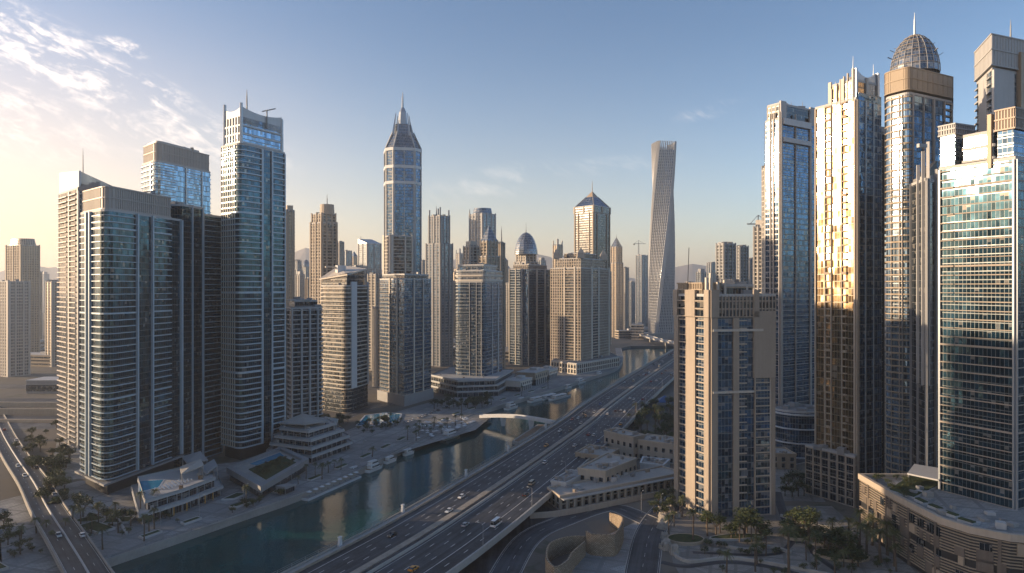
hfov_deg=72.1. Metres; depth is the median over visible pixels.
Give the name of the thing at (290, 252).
tower
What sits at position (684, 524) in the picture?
pavement
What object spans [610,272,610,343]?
tower
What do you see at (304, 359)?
apartment tower
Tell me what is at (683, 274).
hills
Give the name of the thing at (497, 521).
window
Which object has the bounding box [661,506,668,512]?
broadleaf tree
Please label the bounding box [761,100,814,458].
glass tower
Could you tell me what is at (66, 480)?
broadleaf tree
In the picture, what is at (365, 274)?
tower
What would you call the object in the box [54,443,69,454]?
broadleaf tree
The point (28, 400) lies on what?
road
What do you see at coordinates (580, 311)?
sandstone tower
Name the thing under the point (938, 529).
window
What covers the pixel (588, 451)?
villa
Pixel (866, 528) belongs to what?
palm tree
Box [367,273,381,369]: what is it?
tower
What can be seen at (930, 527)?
window
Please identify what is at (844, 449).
golden tower
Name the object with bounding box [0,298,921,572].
ground
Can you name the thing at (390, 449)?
pavement
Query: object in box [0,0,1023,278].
sky
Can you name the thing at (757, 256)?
tower
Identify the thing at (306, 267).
tower
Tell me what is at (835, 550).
broadleaf tree
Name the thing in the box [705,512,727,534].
broadleaf tree
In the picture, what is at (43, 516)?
road marking
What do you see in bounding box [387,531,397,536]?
car
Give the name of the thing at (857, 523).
palm tree
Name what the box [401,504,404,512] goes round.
pillar
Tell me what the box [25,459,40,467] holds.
broadleaf tree
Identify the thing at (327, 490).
pontoon
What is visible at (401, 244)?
spired tower
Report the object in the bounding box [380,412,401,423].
pool
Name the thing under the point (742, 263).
tower
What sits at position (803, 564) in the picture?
shrub
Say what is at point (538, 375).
quayside building
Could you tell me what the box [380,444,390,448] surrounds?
planter
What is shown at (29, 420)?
retaining wall
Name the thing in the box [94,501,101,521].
palm tree
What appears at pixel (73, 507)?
palm tree
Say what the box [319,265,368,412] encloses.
rounded tower
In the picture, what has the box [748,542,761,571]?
palm tree
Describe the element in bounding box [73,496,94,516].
broadleaf tree
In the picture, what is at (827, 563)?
path
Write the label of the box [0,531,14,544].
broadleaf tree
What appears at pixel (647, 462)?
villa
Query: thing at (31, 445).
broadleaf tree
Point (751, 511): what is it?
broadleaf tree
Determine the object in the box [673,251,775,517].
beige tower
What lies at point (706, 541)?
shrub
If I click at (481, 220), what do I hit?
tower
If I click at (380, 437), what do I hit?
pavement
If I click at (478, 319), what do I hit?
glass tower
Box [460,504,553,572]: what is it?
road
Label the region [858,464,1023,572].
podium building
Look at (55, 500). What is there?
broadleaf tree
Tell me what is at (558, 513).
retaining wall
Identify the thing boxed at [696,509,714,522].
broadleaf tree
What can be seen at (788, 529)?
palm tree
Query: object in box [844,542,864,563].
broadleaf tree
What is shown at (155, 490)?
palm tree
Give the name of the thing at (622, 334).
building
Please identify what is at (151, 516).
palm tree
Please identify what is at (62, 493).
broadleaf tree
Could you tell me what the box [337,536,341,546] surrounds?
pillar
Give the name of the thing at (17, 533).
broadleaf tree
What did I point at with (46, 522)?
palm tree
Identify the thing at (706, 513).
palm tree
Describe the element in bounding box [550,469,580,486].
villa
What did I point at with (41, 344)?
building
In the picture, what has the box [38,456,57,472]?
broadleaf tree
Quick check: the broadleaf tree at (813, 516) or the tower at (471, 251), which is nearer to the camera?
the broadleaf tree at (813, 516)
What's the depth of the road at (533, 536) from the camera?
293.19 m
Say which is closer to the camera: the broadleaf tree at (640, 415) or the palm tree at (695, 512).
the palm tree at (695, 512)
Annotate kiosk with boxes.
[276,483,296,494]
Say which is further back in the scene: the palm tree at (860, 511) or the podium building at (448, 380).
the podium building at (448, 380)
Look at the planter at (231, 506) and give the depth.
329.07 m
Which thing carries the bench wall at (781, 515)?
on the pavement at (684, 524)
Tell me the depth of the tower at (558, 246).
1204.09 m
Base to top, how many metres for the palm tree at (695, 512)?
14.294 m
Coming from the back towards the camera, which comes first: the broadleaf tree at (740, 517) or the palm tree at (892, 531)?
the broadleaf tree at (740, 517)
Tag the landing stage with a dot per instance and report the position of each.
(534, 429)
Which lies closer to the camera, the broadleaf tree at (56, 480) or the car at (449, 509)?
the car at (449, 509)
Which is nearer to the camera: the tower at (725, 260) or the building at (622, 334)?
the tower at (725, 260)
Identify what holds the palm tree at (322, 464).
on the pavement at (33, 560)
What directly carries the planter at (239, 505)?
on the pavement at (33, 560)
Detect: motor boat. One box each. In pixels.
[365,457,382,472]
[383,453,396,463]
[402,448,413,455]
[443,427,458,440]
[504,401,517,409]
[527,396,541,402]
[541,393,555,400]
[548,393,570,400]
[575,376,585,384]
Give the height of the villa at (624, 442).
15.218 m
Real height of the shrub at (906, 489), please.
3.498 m
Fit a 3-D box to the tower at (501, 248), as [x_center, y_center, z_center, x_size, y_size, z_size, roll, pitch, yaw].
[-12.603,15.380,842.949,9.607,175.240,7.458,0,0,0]
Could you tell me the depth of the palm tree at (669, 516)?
290.16 m
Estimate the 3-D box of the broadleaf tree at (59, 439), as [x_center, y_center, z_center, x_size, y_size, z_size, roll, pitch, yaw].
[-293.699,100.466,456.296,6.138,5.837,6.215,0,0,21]
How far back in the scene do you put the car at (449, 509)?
302.02 m
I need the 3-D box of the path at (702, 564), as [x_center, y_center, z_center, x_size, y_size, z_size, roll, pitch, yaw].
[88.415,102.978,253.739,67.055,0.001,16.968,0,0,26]
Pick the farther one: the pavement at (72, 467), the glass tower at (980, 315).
the pavement at (72, 467)
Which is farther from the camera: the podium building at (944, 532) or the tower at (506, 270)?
the tower at (506, 270)
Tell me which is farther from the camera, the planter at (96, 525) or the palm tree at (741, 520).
the planter at (96, 525)
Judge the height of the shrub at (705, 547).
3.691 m
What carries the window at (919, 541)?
in the podium building at (944, 532)
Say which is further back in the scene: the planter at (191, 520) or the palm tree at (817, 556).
the planter at (191, 520)
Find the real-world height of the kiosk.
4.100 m
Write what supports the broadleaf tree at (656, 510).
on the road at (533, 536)
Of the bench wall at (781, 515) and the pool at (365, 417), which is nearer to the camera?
the bench wall at (781, 515)
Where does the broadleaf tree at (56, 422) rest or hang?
on the ground
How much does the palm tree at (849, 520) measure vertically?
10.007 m
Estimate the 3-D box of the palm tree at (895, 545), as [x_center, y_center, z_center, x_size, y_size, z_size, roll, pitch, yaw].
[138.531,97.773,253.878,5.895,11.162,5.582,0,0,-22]
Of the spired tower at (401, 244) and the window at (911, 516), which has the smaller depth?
the window at (911, 516)
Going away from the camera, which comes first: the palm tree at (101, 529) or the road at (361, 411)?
the palm tree at (101, 529)
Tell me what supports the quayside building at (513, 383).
on the pavement at (380, 437)
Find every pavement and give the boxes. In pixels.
[0,441,374,572]
[54,437,83,479]
[59,348,621,572]
[345,369,605,453]
[392,413,488,454]
[563,522,637,572]
[667,506,918,572]
[775,469,825,501]
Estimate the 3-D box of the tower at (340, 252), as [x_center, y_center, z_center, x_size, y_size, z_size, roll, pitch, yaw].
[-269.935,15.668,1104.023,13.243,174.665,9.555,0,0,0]
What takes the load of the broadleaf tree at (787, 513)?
on the pavement at (684, 524)
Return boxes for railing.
[113,408,485,555]
[273,376,623,572]
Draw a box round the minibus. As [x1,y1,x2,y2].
[490,516,501,527]
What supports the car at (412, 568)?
on the road at (440, 548)
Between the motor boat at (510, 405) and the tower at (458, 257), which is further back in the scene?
the tower at (458, 257)
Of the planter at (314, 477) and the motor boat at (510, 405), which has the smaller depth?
the planter at (314, 477)
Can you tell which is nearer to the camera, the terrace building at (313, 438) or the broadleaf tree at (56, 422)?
the terrace building at (313, 438)
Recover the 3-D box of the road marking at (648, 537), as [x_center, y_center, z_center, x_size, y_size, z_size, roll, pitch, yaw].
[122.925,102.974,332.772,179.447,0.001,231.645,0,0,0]
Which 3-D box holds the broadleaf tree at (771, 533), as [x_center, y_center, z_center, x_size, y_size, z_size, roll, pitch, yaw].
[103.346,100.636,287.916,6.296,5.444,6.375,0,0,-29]
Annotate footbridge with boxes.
[479,414,554,428]
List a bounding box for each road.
[0,384,370,388]
[0,398,58,401]
[0,415,110,572]
[6,416,58,418]
[10,423,58,428]
[299,351,673,572]
[336,362,549,419]
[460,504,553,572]
[490,505,657,572]
[625,459,804,572]
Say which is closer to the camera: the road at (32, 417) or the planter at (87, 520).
the planter at (87, 520)
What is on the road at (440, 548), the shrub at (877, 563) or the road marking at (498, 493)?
the road marking at (498, 493)
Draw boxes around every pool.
[356,412,386,425]
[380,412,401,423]
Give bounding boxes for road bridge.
[0,414,114,572]
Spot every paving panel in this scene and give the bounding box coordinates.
[90,534,123,549]
[209,505,252,518]
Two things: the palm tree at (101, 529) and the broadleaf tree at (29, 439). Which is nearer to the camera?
the palm tree at (101, 529)
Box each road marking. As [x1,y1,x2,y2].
[3,416,109,572]
[309,354,673,572]
[491,507,651,572]
[626,462,802,572]
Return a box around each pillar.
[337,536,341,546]
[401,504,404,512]
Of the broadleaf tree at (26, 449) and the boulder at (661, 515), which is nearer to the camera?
the boulder at (661, 515)
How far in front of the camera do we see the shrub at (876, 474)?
291.10 m
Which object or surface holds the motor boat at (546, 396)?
on the water
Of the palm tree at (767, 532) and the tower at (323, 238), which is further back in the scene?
the tower at (323, 238)
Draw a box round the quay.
[106,349,622,566]
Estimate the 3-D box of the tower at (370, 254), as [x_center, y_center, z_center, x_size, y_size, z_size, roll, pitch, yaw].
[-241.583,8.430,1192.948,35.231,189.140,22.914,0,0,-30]
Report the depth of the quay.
320.86 m
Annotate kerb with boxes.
[489,504,656,572]
[624,462,804,572]
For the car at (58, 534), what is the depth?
274.64 m
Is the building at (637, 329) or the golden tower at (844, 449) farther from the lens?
the building at (637, 329)
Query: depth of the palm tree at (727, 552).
252.85 m
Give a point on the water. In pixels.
(274, 540)
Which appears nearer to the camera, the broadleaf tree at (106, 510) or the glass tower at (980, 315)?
the glass tower at (980, 315)
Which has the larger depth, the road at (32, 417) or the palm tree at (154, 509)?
the road at (32, 417)
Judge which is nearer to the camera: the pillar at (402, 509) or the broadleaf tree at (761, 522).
the broadleaf tree at (761, 522)
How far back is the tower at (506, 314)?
1051.91 m
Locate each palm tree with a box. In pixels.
[16,523,25,540]
[30,517,40,532]
[41,519,51,526]
[59,517,69,525]
[67,505,78,518]
[75,507,84,523]
[88,514,98,533]
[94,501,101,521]
[95,526,107,549]
[109,502,119,521]
[111,511,123,532]
[127,509,134,525]
[135,490,145,508]
[138,514,149,540]
[143,515,154,530]
[148,507,158,528]
[149,488,159,494]
[242,484,250,506]
[317,462,325,478]
[650,414,659,431]
[662,514,673,533]
[679,495,687,516]
[686,508,700,539]
[701,510,712,535]
[719,548,733,572]
[736,519,744,541]
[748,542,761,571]
[750,534,761,564]
[761,530,769,555]
[776,522,800,572]
[801,536,811,560]
[803,523,812,544]
[808,529,821,565]
[812,554,820,569]
[825,551,842,572]
[826,517,840,526]
[837,549,850,566]
[840,515,856,531]
[841,529,853,558]
[850,508,869,549]
[850,521,863,543]
[855,521,873,554]
[862,512,883,545]
[864,528,892,562]
[874,519,899,555]
[884,527,903,566]
[886,542,903,571]
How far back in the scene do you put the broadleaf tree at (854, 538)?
264.61 m
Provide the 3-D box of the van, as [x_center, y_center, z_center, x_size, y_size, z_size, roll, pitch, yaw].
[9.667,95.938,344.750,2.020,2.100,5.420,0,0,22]
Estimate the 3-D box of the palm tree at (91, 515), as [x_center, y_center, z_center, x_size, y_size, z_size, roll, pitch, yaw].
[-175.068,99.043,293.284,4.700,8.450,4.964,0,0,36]
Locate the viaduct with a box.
[281,349,673,572]
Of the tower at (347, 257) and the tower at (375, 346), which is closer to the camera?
the tower at (375, 346)
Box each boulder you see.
[656,518,667,529]
[658,512,669,523]
[660,531,668,538]
[660,537,670,543]
[669,544,680,554]
[675,511,681,517]
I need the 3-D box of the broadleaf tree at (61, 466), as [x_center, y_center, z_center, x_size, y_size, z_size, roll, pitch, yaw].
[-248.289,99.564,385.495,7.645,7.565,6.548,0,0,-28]
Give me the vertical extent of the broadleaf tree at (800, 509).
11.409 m
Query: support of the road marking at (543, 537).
on the road at (533, 536)
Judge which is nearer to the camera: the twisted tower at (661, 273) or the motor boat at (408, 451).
the motor boat at (408, 451)
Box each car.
[55,531,61,537]
[79,532,85,537]
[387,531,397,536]
[408,565,418,571]
[445,507,452,512]
[461,522,469,526]
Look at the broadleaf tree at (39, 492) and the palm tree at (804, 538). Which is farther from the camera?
the broadleaf tree at (39, 492)
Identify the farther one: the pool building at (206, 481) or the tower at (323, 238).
the tower at (323, 238)
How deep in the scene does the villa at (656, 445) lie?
414.92 m
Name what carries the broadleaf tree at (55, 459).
on the ground
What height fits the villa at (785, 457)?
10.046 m
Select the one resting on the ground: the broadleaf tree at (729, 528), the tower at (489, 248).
the tower at (489, 248)
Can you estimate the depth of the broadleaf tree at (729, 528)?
285.64 m
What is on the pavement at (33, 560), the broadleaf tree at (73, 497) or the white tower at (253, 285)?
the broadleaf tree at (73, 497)
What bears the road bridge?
on the ground
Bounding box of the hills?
[0,248,885,297]
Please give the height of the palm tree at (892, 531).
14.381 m
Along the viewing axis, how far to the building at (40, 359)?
904.77 m
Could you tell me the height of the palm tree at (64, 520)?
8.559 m
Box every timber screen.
[545,535,585,572]
[586,512,623,556]
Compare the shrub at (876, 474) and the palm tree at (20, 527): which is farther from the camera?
the shrub at (876, 474)
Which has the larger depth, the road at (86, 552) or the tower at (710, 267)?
the tower at (710, 267)
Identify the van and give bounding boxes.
[528,479,534,484]
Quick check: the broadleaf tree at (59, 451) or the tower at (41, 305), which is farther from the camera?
the tower at (41, 305)
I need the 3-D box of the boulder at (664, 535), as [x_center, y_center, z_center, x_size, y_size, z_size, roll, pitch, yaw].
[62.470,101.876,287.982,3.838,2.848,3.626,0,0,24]
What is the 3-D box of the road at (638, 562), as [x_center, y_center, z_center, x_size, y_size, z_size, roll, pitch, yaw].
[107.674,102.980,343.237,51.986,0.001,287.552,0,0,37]
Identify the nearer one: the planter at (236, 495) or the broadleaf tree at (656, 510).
the broadleaf tree at (656, 510)
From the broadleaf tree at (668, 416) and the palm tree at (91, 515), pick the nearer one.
the palm tree at (91, 515)
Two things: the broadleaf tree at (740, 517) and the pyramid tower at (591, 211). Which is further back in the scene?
the pyramid tower at (591, 211)
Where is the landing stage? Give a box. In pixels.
[512,424,546,444]
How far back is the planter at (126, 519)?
307.23 m
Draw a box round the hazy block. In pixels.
[43,272,48,312]
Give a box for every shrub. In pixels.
[699,544,708,553]
[703,538,710,543]
[771,547,778,554]
[799,562,807,568]
[808,560,819,569]
[846,563,856,572]
[872,473,881,479]
[873,560,881,566]
[900,487,910,492]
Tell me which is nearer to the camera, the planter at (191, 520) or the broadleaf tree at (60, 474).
the planter at (191, 520)
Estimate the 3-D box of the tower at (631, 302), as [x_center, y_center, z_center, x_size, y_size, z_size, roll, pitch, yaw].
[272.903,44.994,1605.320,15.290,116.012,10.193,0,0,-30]
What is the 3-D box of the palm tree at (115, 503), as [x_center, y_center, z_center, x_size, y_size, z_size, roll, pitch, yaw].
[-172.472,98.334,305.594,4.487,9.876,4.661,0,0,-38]
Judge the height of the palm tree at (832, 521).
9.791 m
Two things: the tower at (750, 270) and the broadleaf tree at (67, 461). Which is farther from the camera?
the tower at (750, 270)
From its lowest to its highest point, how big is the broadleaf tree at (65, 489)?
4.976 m
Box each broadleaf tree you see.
[0,509,11,523]
[0,521,17,531]
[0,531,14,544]
[10,538,27,553]
[11,441,19,447]
[14,529,24,539]
[22,446,31,453]
[24,437,36,442]
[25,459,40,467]
[27,442,37,451]
[33,486,52,497]
[34,437,47,451]
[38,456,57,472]
[43,474,63,487]
[45,468,65,487]
[46,448,55,453]
[46,496,63,503]
[47,454,61,470]
[50,419,58,428]
[53,463,64,468]
[54,437,63,444]
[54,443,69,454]
[54,447,66,452]
[54,494,68,499]
[56,476,72,488]
[59,488,68,493]
[59,490,68,498]
[60,457,72,467]
[61,447,76,460]
[70,491,88,511]
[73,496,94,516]
[83,511,96,520]
[91,502,107,511]
[97,508,112,519]
[104,508,122,525]
[116,507,129,521]
[428,398,438,408]
[483,391,492,400]
[634,412,645,419]
[634,417,645,431]
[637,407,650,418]
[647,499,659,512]
[652,507,659,514]
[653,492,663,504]
[656,424,669,434]
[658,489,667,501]
[660,412,673,421]
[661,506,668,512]
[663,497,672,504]
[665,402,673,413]
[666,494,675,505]
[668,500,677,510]
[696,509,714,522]
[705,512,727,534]
[721,522,738,537]
[733,504,758,532]
[733,512,755,537]
[742,513,772,533]
[758,526,773,538]
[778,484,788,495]
[779,517,796,528]
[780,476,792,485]
[783,507,799,521]
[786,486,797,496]
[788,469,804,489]
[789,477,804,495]
[790,506,814,527]
[793,506,822,540]
[793,524,807,536]
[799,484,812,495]
[811,524,837,547]
[813,529,841,548]
[826,546,842,560]
[828,527,859,555]
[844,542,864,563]
[850,548,869,566]
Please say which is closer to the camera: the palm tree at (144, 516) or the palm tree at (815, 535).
the palm tree at (815, 535)
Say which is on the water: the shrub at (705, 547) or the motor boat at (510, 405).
the motor boat at (510, 405)
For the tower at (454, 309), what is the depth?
1150.39 m
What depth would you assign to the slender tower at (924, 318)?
310.87 m
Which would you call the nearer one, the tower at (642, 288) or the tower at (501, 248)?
the tower at (501, 248)
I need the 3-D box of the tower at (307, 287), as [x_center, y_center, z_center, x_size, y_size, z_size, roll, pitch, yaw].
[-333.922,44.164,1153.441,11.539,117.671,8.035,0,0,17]
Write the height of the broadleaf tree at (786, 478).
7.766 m
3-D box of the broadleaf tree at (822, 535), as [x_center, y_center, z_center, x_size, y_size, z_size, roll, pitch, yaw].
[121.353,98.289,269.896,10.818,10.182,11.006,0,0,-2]
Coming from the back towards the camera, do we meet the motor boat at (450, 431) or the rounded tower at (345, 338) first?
the rounded tower at (345, 338)
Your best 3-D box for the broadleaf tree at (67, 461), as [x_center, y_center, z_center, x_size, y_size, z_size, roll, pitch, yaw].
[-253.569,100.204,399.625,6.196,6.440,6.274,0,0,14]
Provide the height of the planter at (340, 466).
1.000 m
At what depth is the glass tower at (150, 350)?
370.52 m
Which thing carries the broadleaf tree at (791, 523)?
in the planter at (798, 538)
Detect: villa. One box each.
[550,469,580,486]
[575,444,618,459]
[577,452,636,481]
[603,427,644,458]
[638,433,673,463]
[640,456,669,468]
[775,447,796,468]
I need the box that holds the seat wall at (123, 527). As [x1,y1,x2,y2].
[91,512,127,534]
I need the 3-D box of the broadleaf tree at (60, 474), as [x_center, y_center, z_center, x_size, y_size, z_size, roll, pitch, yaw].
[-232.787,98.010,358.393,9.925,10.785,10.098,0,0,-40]
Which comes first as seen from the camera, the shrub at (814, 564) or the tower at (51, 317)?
the shrub at (814, 564)
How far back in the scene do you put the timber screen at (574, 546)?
264.64 m
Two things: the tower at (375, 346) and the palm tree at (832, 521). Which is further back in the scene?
the tower at (375, 346)
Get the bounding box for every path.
[661,560,798,572]
[692,540,794,555]
[775,492,848,545]
[795,541,838,570]
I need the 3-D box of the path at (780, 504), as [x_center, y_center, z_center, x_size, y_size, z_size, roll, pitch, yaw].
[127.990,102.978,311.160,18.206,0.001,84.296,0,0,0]
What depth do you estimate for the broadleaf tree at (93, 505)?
313.96 m
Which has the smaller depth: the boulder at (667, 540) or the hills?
the boulder at (667, 540)
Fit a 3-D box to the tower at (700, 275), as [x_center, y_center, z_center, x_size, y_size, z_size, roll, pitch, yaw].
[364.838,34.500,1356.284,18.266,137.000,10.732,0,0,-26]
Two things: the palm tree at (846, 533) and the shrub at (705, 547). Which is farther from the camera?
the shrub at (705, 547)
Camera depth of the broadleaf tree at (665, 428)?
471.10 m
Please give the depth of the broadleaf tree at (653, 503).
313.99 m
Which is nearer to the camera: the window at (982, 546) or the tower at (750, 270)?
the window at (982, 546)
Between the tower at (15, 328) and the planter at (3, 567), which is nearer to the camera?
the planter at (3, 567)
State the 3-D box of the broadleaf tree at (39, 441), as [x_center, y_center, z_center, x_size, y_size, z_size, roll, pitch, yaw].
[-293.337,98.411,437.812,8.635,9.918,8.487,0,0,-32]
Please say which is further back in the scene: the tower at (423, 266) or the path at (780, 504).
the tower at (423, 266)
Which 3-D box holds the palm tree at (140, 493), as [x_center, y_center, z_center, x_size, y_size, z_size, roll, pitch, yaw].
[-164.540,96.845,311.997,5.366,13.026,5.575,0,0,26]
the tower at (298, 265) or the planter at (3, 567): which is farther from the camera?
the tower at (298, 265)
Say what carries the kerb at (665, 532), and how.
on the road at (638, 562)
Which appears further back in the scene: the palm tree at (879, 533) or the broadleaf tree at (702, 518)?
the broadleaf tree at (702, 518)
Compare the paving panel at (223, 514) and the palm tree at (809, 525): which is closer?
the palm tree at (809, 525)
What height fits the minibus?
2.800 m
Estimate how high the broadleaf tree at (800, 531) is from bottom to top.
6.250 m
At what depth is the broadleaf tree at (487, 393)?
620.22 m
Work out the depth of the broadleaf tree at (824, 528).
275.92 m
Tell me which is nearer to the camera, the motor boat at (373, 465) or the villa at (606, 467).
the villa at (606, 467)
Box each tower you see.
[0,279,30,376]
[5,238,39,351]
[40,271,42,339]
[45,280,58,366]
[57,163,111,448]
[75,182,222,494]
[141,141,210,213]
[221,93,285,459]
[286,205,294,305]
[286,297,322,419]
[295,260,302,296]
[296,271,304,298]
[302,260,309,277]
[305,278,309,298]
[310,199,337,303]
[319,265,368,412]
[338,241,343,286]
[344,250,351,265]
[349,265,366,284]
[352,252,357,265]
[358,239,381,273]
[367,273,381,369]
[372,306,379,386]
[377,272,433,406]
[382,92,421,278]
[422,260,424,273]
[425,206,452,366]
[453,280,454,338]
[455,248,462,268]
[455,263,502,375]
[462,241,479,263]
[469,208,495,245]
[478,226,499,270]
[498,226,504,368]
[505,258,507,283]
[505,282,508,346]
[509,263,549,365]
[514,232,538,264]
[537,258,545,264]
[550,248,618,374]
[552,239,562,267]
[573,183,610,268]
[610,234,622,336]
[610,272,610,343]
[623,267,628,329]
[629,281,634,327]
[636,254,647,326]
[644,140,676,338]
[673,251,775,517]
[696,269,705,281]
[706,262,714,281]
[715,242,735,281]
[736,245,748,283]
[749,257,752,283]
[753,220,760,293]
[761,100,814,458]
[805,64,885,507]
[884,13,952,472]
[910,141,937,468]
[938,106,1023,509]
[974,20,1023,131]
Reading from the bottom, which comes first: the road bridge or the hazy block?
the road bridge
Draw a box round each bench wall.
[673,552,828,572]
[717,544,791,553]
[780,514,851,528]
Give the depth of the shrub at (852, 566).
252.58 m
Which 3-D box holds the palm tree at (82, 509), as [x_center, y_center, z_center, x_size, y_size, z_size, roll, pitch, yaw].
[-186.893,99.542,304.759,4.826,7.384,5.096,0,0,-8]
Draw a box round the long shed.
[26,377,58,393]
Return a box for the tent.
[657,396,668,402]
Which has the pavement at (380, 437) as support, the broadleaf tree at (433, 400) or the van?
the broadleaf tree at (433, 400)
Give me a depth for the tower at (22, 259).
1019.53 m
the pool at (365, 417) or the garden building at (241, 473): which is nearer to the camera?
the garden building at (241, 473)
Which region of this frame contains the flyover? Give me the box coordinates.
[639,334,673,347]
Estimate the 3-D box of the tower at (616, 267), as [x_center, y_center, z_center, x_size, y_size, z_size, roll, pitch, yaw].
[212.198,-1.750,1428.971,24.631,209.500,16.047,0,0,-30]
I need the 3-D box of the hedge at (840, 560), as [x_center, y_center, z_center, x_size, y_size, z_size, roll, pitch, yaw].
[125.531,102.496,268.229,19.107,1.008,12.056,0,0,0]
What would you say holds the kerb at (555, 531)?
on the road at (533, 536)
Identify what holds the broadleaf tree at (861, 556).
on the pavement at (684, 524)
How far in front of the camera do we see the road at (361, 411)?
593.60 m
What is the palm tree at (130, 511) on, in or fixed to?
on the pavement at (33, 560)
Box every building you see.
[31,351,50,366]
[40,339,44,349]
[131,451,223,524]
[226,447,308,498]
[266,413,352,462]
[431,366,516,397]
[505,347,508,358]
[505,375,532,391]
[517,367,547,385]
[540,366,557,378]
[547,465,673,509]
[615,328,630,338]
[631,322,643,339]
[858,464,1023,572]
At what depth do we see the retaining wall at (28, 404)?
600.79 m
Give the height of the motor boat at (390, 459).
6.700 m
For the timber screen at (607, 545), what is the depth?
269.42 m
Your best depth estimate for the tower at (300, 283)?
1251.91 m
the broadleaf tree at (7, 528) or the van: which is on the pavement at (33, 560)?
the broadleaf tree at (7, 528)
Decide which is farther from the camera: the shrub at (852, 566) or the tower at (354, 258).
the tower at (354, 258)
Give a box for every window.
[490,517,501,524]
[880,496,884,504]
[892,513,896,522]
[909,512,915,522]
[909,543,914,552]
[916,537,924,547]
[917,517,924,527]
[927,521,933,533]
[933,547,941,556]
[936,526,941,536]
[979,542,991,551]
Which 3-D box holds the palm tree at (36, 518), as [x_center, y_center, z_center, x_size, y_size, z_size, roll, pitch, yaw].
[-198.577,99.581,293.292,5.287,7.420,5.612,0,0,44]
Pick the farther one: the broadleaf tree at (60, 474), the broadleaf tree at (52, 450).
the broadleaf tree at (52, 450)
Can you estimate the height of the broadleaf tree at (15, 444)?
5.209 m
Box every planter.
[0,562,8,571]
[77,515,105,523]
[81,520,115,533]
[102,516,135,524]
[138,529,162,539]
[180,516,201,524]
[221,492,247,500]
[229,501,242,507]
[233,501,250,507]
[307,474,322,480]
[334,463,347,469]
[359,453,371,457]
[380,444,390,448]
[667,533,703,545]
[709,533,763,540]
[784,534,813,540]
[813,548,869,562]
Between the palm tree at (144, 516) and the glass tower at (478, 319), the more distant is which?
the glass tower at (478, 319)
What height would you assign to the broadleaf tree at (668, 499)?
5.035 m
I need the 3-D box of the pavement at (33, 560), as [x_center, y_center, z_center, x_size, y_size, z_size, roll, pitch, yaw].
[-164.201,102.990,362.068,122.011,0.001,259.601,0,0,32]
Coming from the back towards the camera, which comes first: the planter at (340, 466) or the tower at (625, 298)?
the tower at (625, 298)
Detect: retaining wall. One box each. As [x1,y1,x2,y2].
[0,402,58,406]
[0,408,58,414]
[0,419,56,422]
[530,488,671,518]
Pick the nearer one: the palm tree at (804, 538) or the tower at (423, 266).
the palm tree at (804, 538)
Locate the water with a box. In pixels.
[111,347,673,572]
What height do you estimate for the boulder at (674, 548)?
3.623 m
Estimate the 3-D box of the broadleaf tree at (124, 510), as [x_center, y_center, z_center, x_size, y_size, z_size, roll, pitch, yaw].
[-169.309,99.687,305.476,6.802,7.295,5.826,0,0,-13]
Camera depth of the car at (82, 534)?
273.97 m
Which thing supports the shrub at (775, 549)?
on the pavement at (684, 524)
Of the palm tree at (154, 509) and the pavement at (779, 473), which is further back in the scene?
the pavement at (779, 473)
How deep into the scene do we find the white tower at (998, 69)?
332.40 m
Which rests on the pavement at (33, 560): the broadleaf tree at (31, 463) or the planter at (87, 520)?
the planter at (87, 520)
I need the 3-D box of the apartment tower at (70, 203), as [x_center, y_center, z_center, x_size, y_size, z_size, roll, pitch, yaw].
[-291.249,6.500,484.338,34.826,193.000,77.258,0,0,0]
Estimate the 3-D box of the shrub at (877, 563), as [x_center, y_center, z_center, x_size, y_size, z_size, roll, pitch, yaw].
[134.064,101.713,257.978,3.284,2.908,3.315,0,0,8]
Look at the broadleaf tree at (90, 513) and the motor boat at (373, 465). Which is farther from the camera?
the motor boat at (373, 465)
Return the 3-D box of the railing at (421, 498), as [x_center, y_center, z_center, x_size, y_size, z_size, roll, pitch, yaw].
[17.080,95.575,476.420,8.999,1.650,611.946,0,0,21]
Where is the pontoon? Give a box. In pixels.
[301,474,360,500]
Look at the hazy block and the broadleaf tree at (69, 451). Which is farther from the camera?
the hazy block

